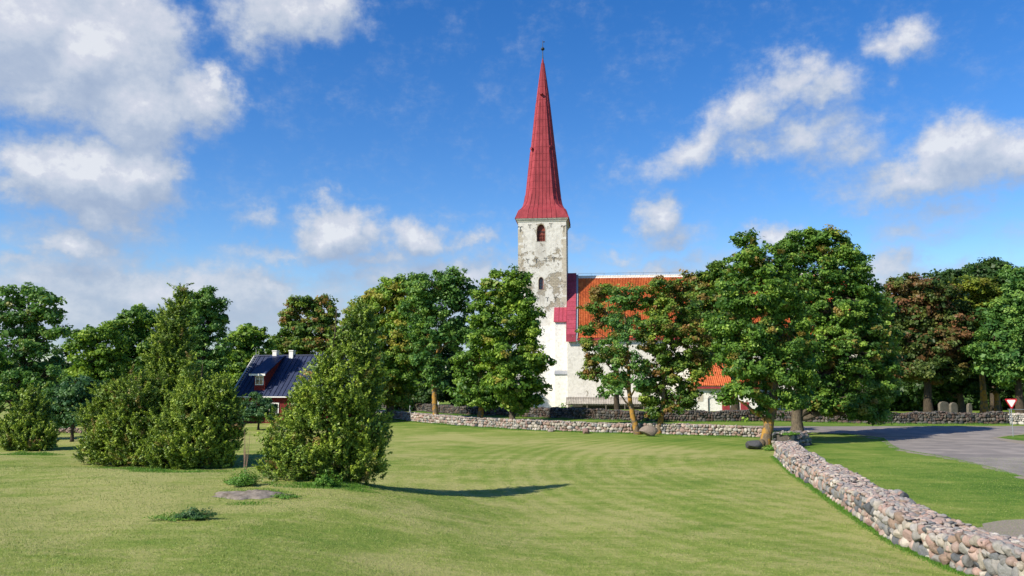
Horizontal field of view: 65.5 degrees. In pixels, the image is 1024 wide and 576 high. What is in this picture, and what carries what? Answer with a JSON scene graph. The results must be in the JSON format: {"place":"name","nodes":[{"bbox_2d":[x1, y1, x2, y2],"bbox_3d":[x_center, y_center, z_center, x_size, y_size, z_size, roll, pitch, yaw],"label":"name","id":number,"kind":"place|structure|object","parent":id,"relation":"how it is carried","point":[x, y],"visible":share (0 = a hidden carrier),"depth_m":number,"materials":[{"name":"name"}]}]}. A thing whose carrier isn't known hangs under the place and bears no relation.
{"place":"outdoors","nodes":[
{"label":"outdoors","id":0,"kind":"place"},
{"bbox_2d":[0,399,1023,575],"bbox_3d":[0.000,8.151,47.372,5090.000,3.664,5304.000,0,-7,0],"label":"ground","id":1,"kind":"structure","parent":0,"point":[414,441],"depth_m":24.41,"materials":[{"name":"green plant"}]},
{"bbox_2d":[0,382,61,450],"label":"juniper","id":2,"kind":"object","parent":1,"relation":"on","point":[36,431],"visible":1,"depth_m":50.06,"materials":[{"name":"green plant"}]},
{"bbox_2d":[0,282,73,426],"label":"rowan tree","id":3,"kind":"object","parent":1,"relation":"on","point":[32,346],"visible":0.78,"depth_m":59.47,"materials":[{"name":"green plant"}]},
{"bbox_2d":[50,422,78,428],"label":"wild plant","id":4,"kind":"object","parent":1,"relation":"on","point":[67,427],"visible":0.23,"depth_m":72.70,"materials":[{"name":"green plant"}]},
{"bbox_2d":[58,427,81,432],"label":"stone heap","id":5,"kind":"object","parent":1,"relation":"on","point":[63,430],"visible":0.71,"depth_m":67.17,"materials":[{"name":"grey stone"}]},
{"bbox_2d":[36,375,104,441],"bbox_3d":[-31.693,8.743,57.190,5.338,4.998,3.575,0,-7,0],"label":"fruit tree","id":6,"kind":"object","parent":1,"relation":"on","point":[69,396],"visible":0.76,"depth_m":56.70,"materials":[{"name":"green plant"}]},
{"bbox_2d":[60,319,134,396],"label":"ash tree","id":7,"kind":"object","parent":1,"relation":"on","point":[88,340],"visible":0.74,"depth_m":82.75,"materials":[{"name":"green plant"}]},
{"bbox_2d":[69,364,176,466],"bbox_3d":[-20.377,6.754,41.940,6.680,5.557,4.034,0,-7,0],"label":"juniper","id":8,"kind":"object","parent":1,"relation":"on","point":[119,419],"visible":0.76,"depth_m":41.32,"materials":[{"name":"green plant"}]},
{"bbox_2d":[108,303,162,379],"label":"ash tree","id":9,"kind":"object","parent":1,"relation":"on","point":[137,332],"visible":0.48,"depth_m":89.01,"materials":[{"name":"green plant"}]},
{"bbox_2d":[140,510,208,520],"bbox_3d":[-8.428,5.745,20.015,1.759,0.215,1.036,0,-7,0],"label":"wild plant","id":10,"kind":"object","parent":1,"relation":"on","point":[168,518],"visible":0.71,"depth_m":19.88,"materials":[{"name":"green plant"}]},
{"bbox_2d":[139,283,209,461],"bbox_3d":[-18.589,4.676,44.198,3.920,10.179,3.015,-2,-7,16],"label":"juniper","id":11,"kind":"object","parent":1,"relation":"on","point":[169,344],"visible":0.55,"depth_m":43.85,"materials":[{"name":"green plant"}]},
{"bbox_2d":[136,350,247,469],"bbox_3d":[-16.308,6.254,40.804,5.434,6.227,3.862,0,-7,0],"label":"juniper","id":12,"kind":"object","parent":1,"relation":"on","point":[196,422],"visible":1,"depth_m":40.28,"materials":[{"name":"green plant"}]},
{"bbox_2d":[173,504,219,519],"bbox_3d":[-7.935,5.649,20.034,1.151,0.399,0.628,0,-7,0],"label":"wild plant","id":13,"kind":"object","parent":1,"relation":"on","point":[195,513],"visible":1,"depth_m":19.94,"materials":[{"name":"green plant"}]},
{"bbox_2d":[172,285,233,393],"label":"poplar tree","id":14,"kind":"object","parent":1,"relation":"on","point":[208,314],"visible":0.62,"depth_m":81.50,"materials":[{"name":"green plant"}]},
{"bbox_2d":[222,477,235,484],"bbox_3d":[-9.291,6.441,26.664,0.856,0.272,0.925,0,-7,0],"label":"wild plant","id":15,"kind":"object","parent":1,"relation":"on","point":[225,481],"visible":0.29,"depth_m":26.59,"materials":[{"name":"green plant"}]},
{"bbox_2d":[227,467,265,486],"bbox_3d":[-8.678,6.106,26.067,1.180,0.781,0.896,2,-7,-15],"label":"wild plant","id":16,"kind":"object","parent":1,"relation":"on","point":[243,479],"visible":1,"depth_m":25.84,"materials":[{"name":"green plant"}]},
{"bbox_2d":[243,433,249,469],"bbox_3d":[-9.407,5.774,28.127,0.233,1.901,0.056,0,-7,0],"label":"sapling","id":17,"kind":"object","parent":1,"relation":"on","point":[245,457],"visible":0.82,"depth_m":28.13,"materials":[{"name":"brown plant"}]},
{"bbox_2d":[220,323,277,387],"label":"maple tree","id":18,"kind":"object","parent":1,"relation":"on","point":[247,339],"visible":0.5,"depth_m":101.48,"materials":[{"name":"green plant"}]},
{"bbox_2d":[212,489,288,499],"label":"bedrock slab","id":19,"kind":"structure","parent":1,"relation":"on","point":[249,494],"depth_m":23.86,"materials":[{"name":"grey stone"}]},
{"bbox_2d":[0,344,515,399],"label":"wood","id":20,"kind":"object","parent":1,"relation":"on","point":[67,364],"visible":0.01,"depth_m":187.65,"materials":[{"name":"green plant"}]},
{"bbox_2d":[240,391,279,429],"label":"fruit tree","id":21,"kind":"object","parent":1,"relation":"on","point":[256,411],"visible":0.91,"depth_m":70.89,"materials":[{"name":"green plant"}]},
{"bbox_2d":[269,493,300,498],"bbox_3d":[-6.747,6.219,23.805,1.026,0.176,0.812,0,-7,0],"label":"wild plant","id":22,"kind":"object","parent":1,"relation":"on","point":[284,496],"visible":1,"depth_m":23.72,"materials":[{"name":"green plant"}]},
{"bbox_2d":[265,293,342,354],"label":"maple tree","id":23,"kind":"object","parent":1,"relation":"on","point":[298,336],"visible":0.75,"depth_m":111.29,"materials":[{"name":"green plant"}]},
{"bbox_2d":[234,350,379,422],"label":"wooden house","id":24,"kind":"structure","parent":1,"relation":"on","point":[274,375],"depth_m":84.42,"materials":[{"name":"red wood"}]},
{"bbox_2d":[251,298,393,484],"bbox_3d":[-6.741,3.610,28.258,5.058,6.730,3.123,0,-7,0],"label":"juniper","id":25,"kind":"object","parent":1,"relation":"on","point":[343,397],"visible":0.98,"depth_m":27.86,"materials":[{"name":"green plant"}]},
{"bbox_2d":[312,468,342,486],"bbox_3d":[-6.051,6.258,26.265,1.037,0.646,0.653,0,-7,0],"label":"wild plant","id":26,"kind":"object","parent":1,"relation":"on","point":[324,480],"visible":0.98,"depth_m":26.14,"materials":[{"name":"green plant"}]},
{"bbox_2d":[333,273,438,414],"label":"maple tree","id":27,"kind":"object","parent":1,"relation":"on","point":[388,294],"visible":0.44,"depth_m":90.42,"materials":[{"name":"green plant"}]},
{"bbox_2d":[394,327,448,409],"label":"oak tree","id":28,"kind":"object","parent":1,"relation":"on","point":[424,395],"visible":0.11,"depth_m":114.41,"materials":[{"name":"green plant"}]},
{"bbox_2d":[395,266,480,414],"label":"ash tree","id":29,"kind":"object","parent":1,"relation":"on","point":[447,292],"visible":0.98,"depth_m":83.41,"materials":[{"name":"green plant"}]},
{"bbox_2d":[435,319,474,405],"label":"oak tree","id":30,"kind":"object","parent":1,"relation":"on","point":[447,352],"visible":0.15,"depth_m":119.81,"materials":[{"name":"green plant"}]},
{"bbox_2d":[443,331,500,417],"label":"maple tree","id":31,"kind":"object","parent":1,"relation":"on","point":[482,397],"visible":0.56,"depth_m":77.71,"materials":[{"name":"green plant"}]},
{"bbox_2d":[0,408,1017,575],"bbox_3d":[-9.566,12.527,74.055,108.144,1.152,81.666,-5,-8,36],"label":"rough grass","id":32,"kind":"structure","parent":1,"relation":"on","point":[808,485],"depth_m":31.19,"materials":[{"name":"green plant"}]},
{"bbox_2d":[464,263,556,419],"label":"maple tree","id":33,"kind":"object","parent":1,"relation":"on","point":[503,362],"visible":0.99,"depth_m":74.93,"materials":[{"name":"green plant"}]},
{"bbox_2d":[392,411,762,437],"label":"stone wall","id":34,"kind":"structure","parent":1,"relation":"on","point":[682,428],"depth_m":68.02,"materials":[{"name":"grey stone"}]},
{"bbox_2d":[582,428,589,433],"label":"boulder","id":35,"kind":"object","parent":1,"relation":"on","point":[585,430],"visible":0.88,"depth_m":65.85,"materials":[{"name":"stone"}]},
{"bbox_2d":[574,282,635,409],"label":"maple tree","id":36,"kind":"object","parent":1,"relation":"on","point":[600,292],"visible":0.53,"depth_m":96.50,"materials":[{"name":"green plant"}]},
{"bbox_2d":[566,397,644,409],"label":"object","id":37,"kind":"object","parent":1,"relation":"on","point":[589,402],"visible":0.73,"depth_m":124.63,"materials":[{"name":"white wood"}]},
{"bbox_2d":[591,282,661,434],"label":"ash tree","id":38,"kind":"object","parent":1,"relation":"on","point":[623,300],"visible":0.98,"depth_m":65.49,"materials":[{"name":"green plant"}]},
{"bbox_2d":[639,425,657,436],"bbox_3d":[10.779,11.311,62.777,1.431,0.940,0.800,0,-7,0],"label":"boulder","id":39,"kind":"object","parent":1,"relation":"on","point":[649,430],"visible":0.98,"depth_m":62.52,"materials":[{"name":"stone"}]},
{"bbox_2d":[633,275,717,434],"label":"maple tree","id":40,"kind":"object","parent":1,"relation":"on","point":[687,393],"visible":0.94,"depth_m":65.22,"materials":[{"name":"green plant"}]},
{"bbox_2d":[381,403,1008,423],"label":"stone wall","id":41,"kind":"structure","parent":1,"relation":"on","point":[943,417],"depth_m":85.70,"materials":[{"name":"grey stone"}]},
{"bbox_2d":[515,41,888,410],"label":"church","id":42,"kind":"structure","parent":1,"relation":"on","point":[559,291],"depth_m":132.75,"materials":[{"name":"paint"}]},
{"bbox_2d":[722,405,729,409],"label":"door","id":43,"kind":"structure","parent":42,"relation":"in","point":[723,407],"depth_m":116.34,"materials":[{"name":"red paint"}]},
{"bbox_2d":[740,402,748,409],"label":"door","id":44,"kind":"structure","parent":42,"relation":"in","point":[743,407],"depth_m":116.09,"materials":[{"name":"red paint"}]},
{"bbox_2d":[679,260,755,409],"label":"maple tree","id":45,"kind":"object","parent":1,"relation":"on","point":[703,282],"visible":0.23,"depth_m":99.24,"materials":[{"name":"green plant"}]},
{"bbox_2d":[745,440,762,448],"bbox_3d":[15.486,9.995,50.798,1.013,0.582,0.894,0,-7,0],"label":"boulder","id":46,"kind":"object","parent":1,"relation":"on","point":[754,444],"visible":1,"depth_m":50.52,"materials":[{"name":"stone"}]},
{"bbox_2d":[698,227,819,444],"bbox_3d":[17.369,3.433,55.387,8.482,15.578,5.184,0,-7,0],"label":"maple tree","id":47,"kind":"object","parent":1,"relation":"on","point":[739,339],"visible":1,"depth_m":54.72,"materials":[{"name":"green plant"}]},
{"bbox_2d":[759,439,765,446],"bbox_3d":[16.599,10.321,52.766,0.436,0.577,0.412,-3,-7,26],"label":"boulder","id":48,"kind":"object","parent":1,"relation":"on","point":[762,441],"visible":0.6,"depth_m":52.64,"materials":[{"name":"stone"}]},
{"bbox_2d":[763,444,774,450],"bbox_3d":[16.403,9.981,49.945,1.440,0.487,0.858,1,-7,-9],"label":"wild plant","id":49,"kind":"object","parent":1,"relation":"on","point":[769,448],"visible":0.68,"depth_m":49.72,"materials":[{"name":"green plant"}]},
{"bbox_2d":[771,430,811,446],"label":"stone wall","id":50,"kind":"structure","parent":1,"relation":"on","point":[802,438],"depth_m":52.74,"materials":[{"name":"grey stone"}]},
{"bbox_2d":[782,431,799,435],"bbox_3d":[18.021,9.400,51.502,1.437,0.284,1.142,0,-7,0],"label":"wild plant","id":51,"kind":"object","parent":50,"relation":"on","point":[791,433],"visible":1,"depth_m":51.29,"materials":[{"name":"green plant"}]},
{"bbox_2d":[768,224,907,430],"bbox_3d":[26.254,3.523,65.149,12.067,17.439,7.224,0,-7,0],"label":"maple tree","id":52,"kind":"object","parent":1,"relation":"on","point":[842,332],"visible":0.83,"depth_m":63.66,"materials":[{"name":"green plant"}]},
{"bbox_2d":[855,293,937,410],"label":"oak tree","id":53,"kind":"object","parent":1,"relation":"on","point":[902,403],"visible":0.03,"depth_m":115.10,"materials":[{"name":"green plant"}]},
{"bbox_2d":[774,441,1023,575],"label":"stone wall","id":54,"kind":"structure","parent":1,"relation":"on","point":[900,517],"depth_m":20.99,"materials":[{"name":"grey stone"}]},
{"bbox_2d":[908,389,951,408],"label":"oak tree","id":55,"kind":"object","parent":1,"relation":"on","point":[934,406],"depth_m":123.67,"materials":[{"name":"green plant"}]},
{"bbox_2d":[881,271,983,411],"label":"maple tree","id":56,"kind":"object","parent":1,"relation":"on","point":[936,319],"visible":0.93,"depth_m":90.51,"materials":[{"name":"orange plant"}]},
{"bbox_2d":[938,401,948,411],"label":"gravestone","id":57,"kind":"object","parent":1,"relation":"on","point":[943,405],"visible":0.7,"depth_m":87.94,"materials":[{"name":"stone"}]},
{"bbox_2d":[902,333,990,412],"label":"maple tree","id":58,"kind":"object","parent":1,"relation":"on","point":[938,393],"visible":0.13,"depth_m":99.59,"materials":[{"name":"green plant"}]},
{"bbox_2d":[949,402,957,412],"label":"gravestone","id":59,"kind":"object","parent":1,"relation":"on","point":[953,406],"visible":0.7,"depth_m":87.95,"materials":[{"name":"stone"}]},
{"bbox_2d":[966,403,971,412],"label":"gravestone","id":60,"kind":"object","parent":1,"relation":"on","point":[968,407],"visible":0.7,"depth_m":87.96,"materials":[{"name":"stone"}]},
{"bbox_2d":[921,256,1021,411],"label":"oak tree","id":61,"kind":"object","parent":1,"relation":"on","point":[987,268],"visible":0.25,"depth_m":111.40,"materials":[{"name":"green plant"}]},
{"bbox_2d":[934,389,1014,409],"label":"oak tree","id":62,"kind":"object","parent":1,"relation":"on","point":[973,400],"visible":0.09,"depth_m":118.66,"materials":[{"name":"green plant"}]},
{"bbox_2d":[949,275,1002,412],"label":"maple tree","id":63,"kind":"object","parent":1,"relation":"on","point":[981,290],"visible":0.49,"depth_m":93.86,"materials":[{"name":"green plant"}]},
{"bbox_2d":[958,321,1023,410],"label":"maple tree","id":64,"kind":"object","parent":1,"relation":"on","point":[973,388],"visible":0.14,"depth_m":95.85,"materials":[{"name":"green plant"}]},
{"bbox_2d":[960,264,1023,412],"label":"oak tree","id":65,"kind":"object","parent":1,"relation":"on","point":[999,356],"visible":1,"depth_m":87.12,"materials":[{"name":"green plant"}]},
{"bbox_2d":[978,519,1023,536],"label":"gravel patch","id":66,"kind":"object","parent":1,"relation":"on","point":[1012,530],"visible":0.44,"depth_m":23.55,"materials":[{"name":"grey gravel"}]},
{"bbox_2d":[1001,318,1023,408],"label":"oak tree","id":67,"kind":"object","parent":1,"relation":"on","point":[1013,397],"visible":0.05,"depth_m":118.48,"materials":[{"name":"green plant"}]},
{"bbox_2d":[1008,413,1023,423],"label":"stone wall","id":68,"kind":"structure","parent":1,"relation":"on","point":[1017,418],"depth_m":80.43,"materials":[{"name":"grey stone"}]},
{"bbox_2d":[0,0,1023,378],"label":"sky","id":69,"kind":"structure","parent":0,"point":[263,153],"materials":[{"name":"blue"}]},
{"bbox_2d":[376,410,1023,478],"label":"road","id":70,"kind":"structure","parent":0,"point":[980,443],"depth_m":58.20,"materials":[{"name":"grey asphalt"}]},
{"bbox_2d":[992,433,1023,443],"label":"gravel edge","id":71,"kind":"object","parent":70,"relation":"on","point":[1014,441],"visible":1,"depth_m":59.13,"materials":[{"name":"grey gravel"}]},
{"bbox_2d":[996,435,1023,440],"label":"grass island","id":72,"kind":"structure","parent":71,"relation":"on","point":[1017,437],"depth_m":61.15,"materials":[{"name":"green plant"}]},
{"bbox_2d":[1005,399,1016,435],"bbox_3d":[39.374,10.302,62.614,0.918,3.150,0.115,0,-7,4],"label":"yield sign","id":73,"kind":"object","parent":72,"relation":"on","point":[1011,403],"visible":0.89,"depth_m":62.69,"materials":[{"name":"metal"}]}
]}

